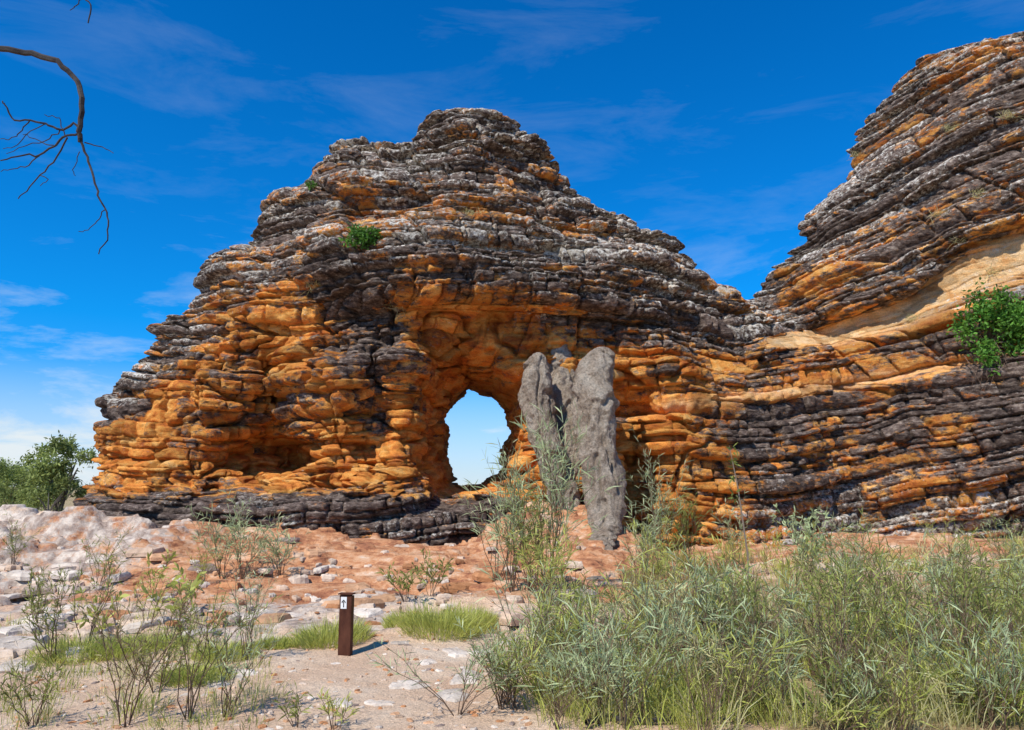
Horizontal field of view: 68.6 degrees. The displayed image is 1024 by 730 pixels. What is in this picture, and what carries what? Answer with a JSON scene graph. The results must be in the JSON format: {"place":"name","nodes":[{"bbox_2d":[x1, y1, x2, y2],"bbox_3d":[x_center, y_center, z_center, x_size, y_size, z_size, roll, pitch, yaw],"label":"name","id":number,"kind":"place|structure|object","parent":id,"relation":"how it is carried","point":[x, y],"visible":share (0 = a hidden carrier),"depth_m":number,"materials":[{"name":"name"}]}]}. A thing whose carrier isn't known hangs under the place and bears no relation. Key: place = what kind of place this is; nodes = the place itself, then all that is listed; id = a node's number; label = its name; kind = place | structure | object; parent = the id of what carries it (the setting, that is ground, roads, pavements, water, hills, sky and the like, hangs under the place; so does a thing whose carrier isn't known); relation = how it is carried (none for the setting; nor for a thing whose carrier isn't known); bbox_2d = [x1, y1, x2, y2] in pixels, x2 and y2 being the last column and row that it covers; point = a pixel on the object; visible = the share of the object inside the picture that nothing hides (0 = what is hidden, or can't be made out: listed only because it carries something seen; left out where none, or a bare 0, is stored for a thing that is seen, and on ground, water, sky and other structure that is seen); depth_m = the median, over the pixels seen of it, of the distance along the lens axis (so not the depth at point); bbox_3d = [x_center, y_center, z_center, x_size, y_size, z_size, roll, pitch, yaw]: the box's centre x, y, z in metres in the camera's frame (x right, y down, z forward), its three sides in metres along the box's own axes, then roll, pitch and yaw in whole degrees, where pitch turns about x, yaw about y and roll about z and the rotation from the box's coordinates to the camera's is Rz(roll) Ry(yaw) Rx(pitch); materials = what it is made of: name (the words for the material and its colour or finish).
{"place":"outdoors","nodes":[
{"label":"outdoors","id":0,"kind":"place"},
{"bbox_2d":[0,488,1023,729],"bbox_3d":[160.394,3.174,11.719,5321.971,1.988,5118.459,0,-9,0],"label":"ground","id":1,"kind":"structure","parent":0,"point":[69,527],"depth_m":10.80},
{"bbox_2d":[0,458,22,503],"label":"eucalypt tree","id":2,"kind":"object","parent":1,"relation":"on","point":[8,483],"visible":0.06,"depth_m":74.21,"materials":[{"name":"green plant"}]},
{"bbox_2d":[0,457,44,506],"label":"eucalypt tree","id":3,"kind":"object","parent":1,"relation":"on","point":[19,472],"visible":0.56,"depth_m":59.10,"materials":[{"name":"green plant"}]},
{"bbox_2d":[1,508,44,564],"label":"wattle shrub","id":4,"kind":"object","parent":1,"relation":"on","point":[11,540],"visible":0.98,"depth_m":13.18,"materials":[{"name":"green plant"}]},
{"bbox_2d":[0,648,77,725],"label":"wattle shrub","id":5,"kind":"object","parent":1,"relation":"on","point":[47,687],"visible":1,"depth_m":5.08,"materials":[{"name":"green plant"}]},
{"bbox_2d":[0,481,77,510],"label":"distant scrub","id":6,"kind":"object","parent":1,"relation":"on","point":[54,503],"visible":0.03,"depth_m":25.16,"materials":[{"name":"green plant"}]},
{"bbox_2d":[23,561,63,623],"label":"wattle shrub","id":7,"kind":"object","parent":1,"relation":"on","point":[38,591],"visible":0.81,"depth_m":8.55,"materials":[{"name":"green plant"}]},
{"bbox_2d":[17,469,70,509],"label":"eucalypt tree","id":8,"kind":"object","parent":1,"relation":"on","point":[40,488],"depth_m":68.65,"materials":[{"name":"green plant"}]},
{"bbox_2d":[12,566,82,660],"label":"wattle shrub","id":9,"kind":"object","parent":1,"relation":"on","point":[57,603],"visible":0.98,"depth_m":6.92,"materials":[{"name":"green plant"}]},
{"bbox_2d":[12,430,100,511],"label":"eucalypt tree","id":10,"kind":"object","parent":1,"relation":"on","point":[54,474],"visible":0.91,"depth_m":40.90,"materials":[{"name":"green plant"}]},
{"bbox_2d":[0,0,112,253],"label":"dead tree","id":11,"kind":"object","parent":1,"relation":"on","point":[71,74],"visible":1,"depth_m":2.24,"materials":[{"name":"brown wood"}]},
{"bbox_2d":[23,630,128,666],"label":"spinifex clump","id":12,"kind":"object","parent":1,"relation":"on","point":[61,645],"visible":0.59,"depth_m":6.97,"materials":[{"name":"green plant"}]},
{"bbox_2d":[73,586,129,634],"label":"leafy seedling","id":13,"kind":"object","parent":1,"relation":"on","point":[120,597],"visible":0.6,"depth_m":8.18,"materials":[{"name":"green plant"}]},
{"bbox_2d":[68,539,140,645],"bbox_3d":[-4.057,2.264,7.418,0.948,1.085,0.488,-7,-12,38],"label":"wattle shrub","id":14,"kind":"object","parent":1,"relation":"on","point":[99,604],"visible":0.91,"depth_m":7.39,"materials":[{"name":"green plant"}]},
{"bbox_2d":[80,522,136,585],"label":"wattle shrub","id":15,"kind":"object","parent":1,"relation":"on","point":[97,562],"visible":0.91,"depth_m":12.22,"materials":[{"name":"green plant"}]},
{"bbox_2d":[71,630,162,661],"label":"spinifex clump","id":16,"kind":"object","parent":1,"relation":"on","point":[118,648],"visible":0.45,"depth_m":7.14,"materials":[{"name":"green plant"}]},
{"bbox_2d":[76,569,208,727],"bbox_3d":[-2.706,1.943,5.151,0.858,1.023,0.880,0,-9,0],"label":"wattle shrub","id":17,"kind":"object","parent":1,"relation":"on","point":[137,650],"visible":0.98,"depth_m":5.18,"materials":[{"name":"green plant"}]},
{"bbox_2d":[133,570,180,623],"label":"wattle shrub","id":18,"kind":"object","parent":1,"relation":"on","point":[161,591],"visible":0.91,"depth_m":8.59,"materials":[{"name":"green plant"}]},
{"bbox_2d":[121,613,198,692],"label":"wattle shrub","id":19,"kind":"object","parent":1,"relation":"on","point":[174,656],"visible":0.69,"depth_m":6.00,"materials":[{"name":"green plant"}]},
{"bbox_2d":[143,545,178,588],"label":"leafy seedling","id":20,"kind":"object","parent":1,"relation":"on","point":[164,566],"visible":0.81,"depth_m":11.85,"materials":[{"name":"green plant"}]},
{"bbox_2d":[131,630,190,649],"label":"spinifex clump","id":21,"kind":"object","parent":1,"relation":"on","point":[163,639],"visible":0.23,"depth_m":7.65,"materials":[{"name":"green plant"}]},
{"bbox_2d":[140,571,206,626],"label":"leafy seedling","id":22,"kind":"object","parent":1,"relation":"on","point":[197,582],"visible":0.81,"depth_m":8.52,"materials":[{"name":"green plant"}]},
{"bbox_2d":[168,562,203,606],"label":"leafy seedling","id":23,"kind":"object","parent":1,"relation":"on","point":[173,582],"visible":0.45,"depth_m":9.54,"materials":[{"name":"green plant"}]},
{"bbox_2d":[153,658,237,687],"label":"spinifex clump","id":24,"kind":"object","parent":1,"relation":"on","point":[183,678],"visible":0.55,"depth_m":6.25,"materials":[{"name":"green plant"}]},
{"bbox_2d":[187,540,224,581],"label":"wattle shrub","id":25,"kind":"object","parent":1,"relation":"on","point":[204,567],"visible":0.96,"depth_m":12.04,"materials":[{"name":"green plant"}]},
{"bbox_2d":[151,578,282,719],"bbox_3d":[-2.196,1.978,5.365,0.750,1.013,0.901,8,-12,-41],"label":"wattle shrub","id":26,"kind":"object","parent":1,"relation":"on","point":[184,646],"visible":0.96,"depth_m":5.25,"materials":[{"name":"green plant"}]},
{"bbox_2d":[186,490,253,578],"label":"wattle shrub","id":27,"kind":"object","parent":1,"relation":"on","point":[216,540],"visible":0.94,"depth_m":12.78,"materials":[{"name":"green plant"}]},
{"bbox_2d":[188,638,261,663],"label":"spinifex clump","id":28,"kind":"object","parent":1,"relation":"on","point":[219,647],"visible":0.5,"depth_m":7.05,"materials":[{"name":"green plant"}]},
{"bbox_2d":[207,608,292,716],"bbox_3d":[-1.996,2.120,5.408,0.573,0.747,0.677,-5,-10,28],"label":"wattle shrub","id":29,"kind":"object","parent":1,"relation":"on","point":[221,677],"visible":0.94,"depth_m":5.34,"materials":[{"name":"green plant"}]},
{"bbox_2d":[217,553,284,659],"bbox_3d":[-2.483,2.272,7.083,0.556,0.969,0.754,0,-9,0],"label":"wattle shrub","id":30,"kind":"object","parent":1,"relation":"on","point":[237,606],"visible":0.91,"depth_m":7.02,"materials":[{"name":"green plant"}]},
{"bbox_2d":[218,498,286,578],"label":"wattle shrub","id":31,"kind":"object","parent":1,"relation":"on","point":[253,550],"visible":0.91,"depth_m":12.75,"materials":[{"name":"green plant"}]},
{"bbox_2d":[0,586,537,729],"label":"flat stones","id":32,"kind":"object","parent":1,"relation":"on","point":[454,695],"visible":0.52,"depth_m":6.09,"materials":[{"name":"beige stone"}]},
{"bbox_2d":[255,633,296,649],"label":"spinifex clump","id":33,"kind":"object","parent":1,"relation":"on","point":[280,643],"visible":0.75,"depth_m":7.49,"materials":[{"name":"green plant"}]},
{"bbox_2d":[252,512,310,576],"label":"wattle shrub","id":34,"kind":"object","parent":1,"relation":"on","point":[273,548],"visible":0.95,"depth_m":12.59,"materials":[{"name":"green plant"}]},
{"bbox_2d":[274,680,314,727],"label":"wattle shrub","id":35,"kind":"object","parent":1,"relation":"on","point":[296,710],"visible":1,"depth_m":5.03,"materials":[{"name":"green plant"}]},
{"bbox_2d":[0,518,598,663],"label":"rock rubble","id":36,"kind":"object","parent":1,"relation":"on","point":[13,647],"visible":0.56,"depth_m":10.98,"materials":[{"name":"stone"}]},
{"bbox_2d":[283,615,378,649],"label":"spinifex clump","id":37,"kind":"object","parent":1,"relation":"on","point":[312,637],"visible":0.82,"depth_m":7.67,"materials":[{"name":"green plant"}]},
{"bbox_2d":[315,686,359,729],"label":"wattle shrub","id":38,"kind":"object","parent":1,"relation":"on","point":[333,708],"visible":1,"depth_m":5.00,"materials":[{"name":"green plant"}]},
{"bbox_2d":[338,592,355,655],"bbox_3d":[-1.604,2.595,7.229,0.150,0.774,0.085,-1,-9,8],"label":"trail marker post","id":39,"kind":"object","parent":1,"relation":"on","point":[346,623],"visible":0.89,"depth_m":7.22,"materials":[{"name":"brown metal"}]},
{"bbox_2d":[376,562,425,601],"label":"wattle shrub","id":40,"kind":"object","parent":1,"relation":"on","point":[398,581],"visible":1,"depth_m":10.52,"materials":[{"name":"green plant"}]},
{"bbox_2d":[380,605,434,628],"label":"spinifex clump","id":41,"kind":"object","parent":1,"relation":"on","point":[388,623],"visible":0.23,"depth_m":8.49,"materials":[{"name":"green plant"}]},
{"bbox_2d":[412,547,455,595],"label":"wattle shrub","id":42,"kind":"object","parent":1,"relation":"on","point":[443,576],"visible":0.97,"depth_m":10.83,"materials":[{"name":"green plant"}]},
{"bbox_2d":[390,596,488,641],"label":"spinifex clump","id":43,"kind":"object","parent":1,"relation":"on","point":[431,623],"visible":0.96,"depth_m":7.89,"materials":[{"name":"green plant"}]},
{"bbox_2d":[365,628,552,715],"bbox_3d":[-0.355,2.175,5.321,1.368,0.584,0.871,1,-9,-6],"label":"wattle shrub","id":44,"kind":"object","parent":1,"relation":"on","point":[467,686],"visible":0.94,"depth_m":5.25,"materials":[{"name":"green plant"}]},
{"bbox_2d":[438,601,500,633],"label":"spinifex clump","id":45,"kind":"object","parent":1,"relation":"on","point":[486,616],"visible":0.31,"depth_m":8.72,"materials":[{"name":"green plant"}]},
{"bbox_2d":[454,613,524,709],"bbox_3d":[-0.130,2.137,5.445,0.496,0.696,0.913,3,-10,-19],"label":"wattle shrub","id":46,"kind":"object","parent":1,"relation":"on","point":[495,661],"visible":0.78,"depth_m":5.39,"materials":[{"name":"green plant"}]},
{"bbox_2d":[456,440,557,579],"bbox_3d":[-0.278,2.241,11.762,1.440,2.158,1.482,8,-12,-40],"label":"tall wattle","id":47,"kind":"object","parent":1,"relation":"on","point":[496,515],"visible":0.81,"depth_m":11.55,"materials":[{"name":"green plant"}]},
{"bbox_2d":[464,445,562,592],"bbox_3d":[-0.010,2.286,11.158,1.275,2.215,1.630,-7,-11,35],"label":"tall wattle","id":48,"kind":"object","parent":1,"relation":"on","point":[513,518],"visible":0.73,"depth_m":11.06,"materials":[{"name":"green plant"}]},
{"bbox_2d":[494,463,563,591],"bbox_3d":[0.227,2.361,11.130,1.096,2.077,1.412,0,-9,0],"label":"tall wattle","id":49,"kind":"object","parent":1,"relation":"on","point":[530,530],"visible":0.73,"depth_m":10.93,"materials":[{"name":"green plant"}]},
{"bbox_2d":[518,352,565,507],"bbox_3d":[0.858,1.980,17.509,0.937,4.837,1.929,5,-10,-27],"label":"termite mound","id":50,"kind":"object","parent":1,"relation":"on","point":[536,387],"visible":0.52,"depth_m":17.76,"materials":[{"name":"grey soil"}]},
{"bbox_2d":[73,31,1023,551],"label":"sandstone arch rock","id":51,"kind":"object","parent":1,"relation":"on","point":[817,371],"visible":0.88,"depth_m":19.74,"materials":[{"name":"orange stone"}]},
{"bbox_2d":[305,180,318,189],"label":"rock fig bush","id":52,"kind":"object","parent":51,"relation":"on","point":[311,184],"visible":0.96,"depth_m":21.55,"materials":[{"name":"green plant"}]},
{"bbox_2d":[338,221,382,251],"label":"rock fig bush","id":53,"kind":"object","parent":51,"relation":"on","point":[358,234],"visible":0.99,"depth_m":19.08,"materials":[{"name":"green plant"}]},
{"bbox_2d":[295,109,1021,321],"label":"ledge grass","id":54,"kind":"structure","parent":51,"relation":"on","point":[939,212],"depth_m":20.50,"materials":[{"name":"green plant"}]},
{"bbox_2d":[946,277,1023,389],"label":"rock fig bush","id":55,"kind":"object","parent":51,"relation":"on","point":[1007,318],"visible":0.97,"depth_m":18.48,"materials":[{"name":"green plant"}]},
{"bbox_2d":[505,515,593,606],"bbox_3d":[0.421,2.625,10.117,1.277,1.259,1.019,6,-11,-31],"label":"tall wattle","id":56,"kind":"object","parent":1,"relation":"on","point":[548,553],"visible":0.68,"depth_m":10.16,"materials":[{"name":"green plant"}]},
{"bbox_2d":[486,399,628,593],"bbox_3d":[0.680,1.891,10.937,2.591,2.948,1.632,-9,-13,44],"label":"tall wattle","id":57,"kind":"object","parent":1,"relation":"on","point":[556,488],"visible":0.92,"depth_m":11.00,"materials":[{"name":"green plant"}]},
{"bbox_2d":[550,344,581,509],"bbox_3d":[1.330,1.664,18.105,1.116,5.900,3.576,0,-9,0],"label":"termite mound","id":58,"kind":"object","parent":1,"relation":"on","point":[562,381],"visible":0.31,"depth_m":18.58,"materials":[{"name":"grey soil"}]},
{"bbox_2d":[572,347,626,579],"bbox_3d":[1.856,1.655,14.788,1.208,5.103,6.071,0,-9,3],"label":"termite mound","id":59,"kind":"object","parent":1,"relation":"on","point":[596,401],"visible":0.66,"depth_m":16.56,"materials":[{"name":"grey soil"}]},
{"bbox_2d":[615,489,668,579],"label":"tall wattle","id":60,"kind":"object","parent":1,"relation":"on","point":[648,542],"visible":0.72,"depth_m":11.71,"materials":[{"name":"green plant"}]},
{"bbox_2d":[624,425,695,565],"bbox_3d":[2.580,2.344,13.279,1.236,2.648,1.446,0,-9,0],"label":"tall wattle","id":61,"kind":"object","parent":1,"relation":"on","point":[656,498],"visible":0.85,"depth_m":13.18,"materials":[{"name":"green plant"}]},
{"bbox_2d":[628,511,700,604],"bbox_3d":[2.035,2.578,9.963,1.030,1.337,1.126,0,-9,0],"label":"tall wattle","id":62,"kind":"object","parent":1,"relation":"on","point":[652,564],"visible":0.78,"depth_m":10.07,"materials":[{"name":"green plant"}]},
{"bbox_2d":[658,472,718,570],"bbox_3d":[3.032,2.852,13.449,1.170,1.848,1.042,9,-13,-43],"label":"tall wattle","id":63,"kind":"object","parent":1,"relation":"on","point":[686,535],"visible":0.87,"depth_m":13.38,"materials":[{"name":"green plant"}]},
{"bbox_2d":[667,558,782,652],"bbox_3d":[2.006,2.321,7.177,1.018,0.943,1.168,5,-10,-26],"label":"silver grey shrub","id":64,"kind":"object","parent":1,"relation":"on","point":[718,592],"visible":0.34,"depth_m":7.17,"materials":[{"name":"green plant"}]},
{"bbox_2d":[711,491,757,567],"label":"tall wattle","id":65,"kind":"object","parent":1,"relation":"on","point":[730,532],"visible":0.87,"depth_m":14.50,"materials":[{"name":"green plant"}]},
{"bbox_2d":[727,443,749,605],"bbox_3d":[2.678,1.994,8.915,0.244,2.141,0.217,0,-9,0],"label":"thin sapling","id":66,"kind":"object","parent":1,"relation":"on","point":[732,462],"visible":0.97,"depth_m":8.98,"materials":[{"name":"green plant"}]},
{"bbox_2d":[584,678,895,728],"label":"fallen branch","id":67,"kind":"object","parent":1,"relation":"on","point":[617,718],"visible":0.45,"depth_m":5.02,"materials":[{"name":"brown wood"}]},
{"bbox_2d":[460,508,1023,729],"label":"shrub thicket","id":68,"kind":"object","parent":1,"relation":"on","point":[961,589],"visible":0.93,"depth_m":5.90,"materials":[{"name":"green plant"}]},
{"bbox_2d":[771,503,833,578],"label":"tall wattle","id":69,"kind":"object","parent":1,"relation":"on","point":[796,535],"visible":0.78,"depth_m":12.57,"materials":[{"name":"green plant"}]},
{"bbox_2d":[816,509,880,556],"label":"tall wattle","id":70,"kind":"object","parent":1,"relation":"on","point":[835,537],"visible":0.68,"depth_m":13.95,"materials":[{"name":"green plant"}]},
{"bbox_2d":[910,512,977,561],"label":"tall wattle","id":71,"kind":"object","parent":1,"relation":"on","point":[940,540],"visible":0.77,"depth_m":14.05,"materials":[{"name":"green plant"}]},
{"bbox_2d":[969,511,1023,562],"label":"tall wattle","id":72,"kind":"object","parent":1,"relation":"on","point":[990,533],"visible":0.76,"depth_m":14.21,"materials":[{"name":"green plant"}]},
{"bbox_2d":[0,533,1023,729],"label":"grass","id":73,"kind":"structure","parent":0,"point":[670,697],"depth_m":5.35,"materials":[{"name":"green plant"}]},
{"bbox_2d":[0,0,1023,486],"label":"sky","id":74,"kind":"structure","parent":0,"point":[716,127],"materials":[{"name":"blue"}]}
]}

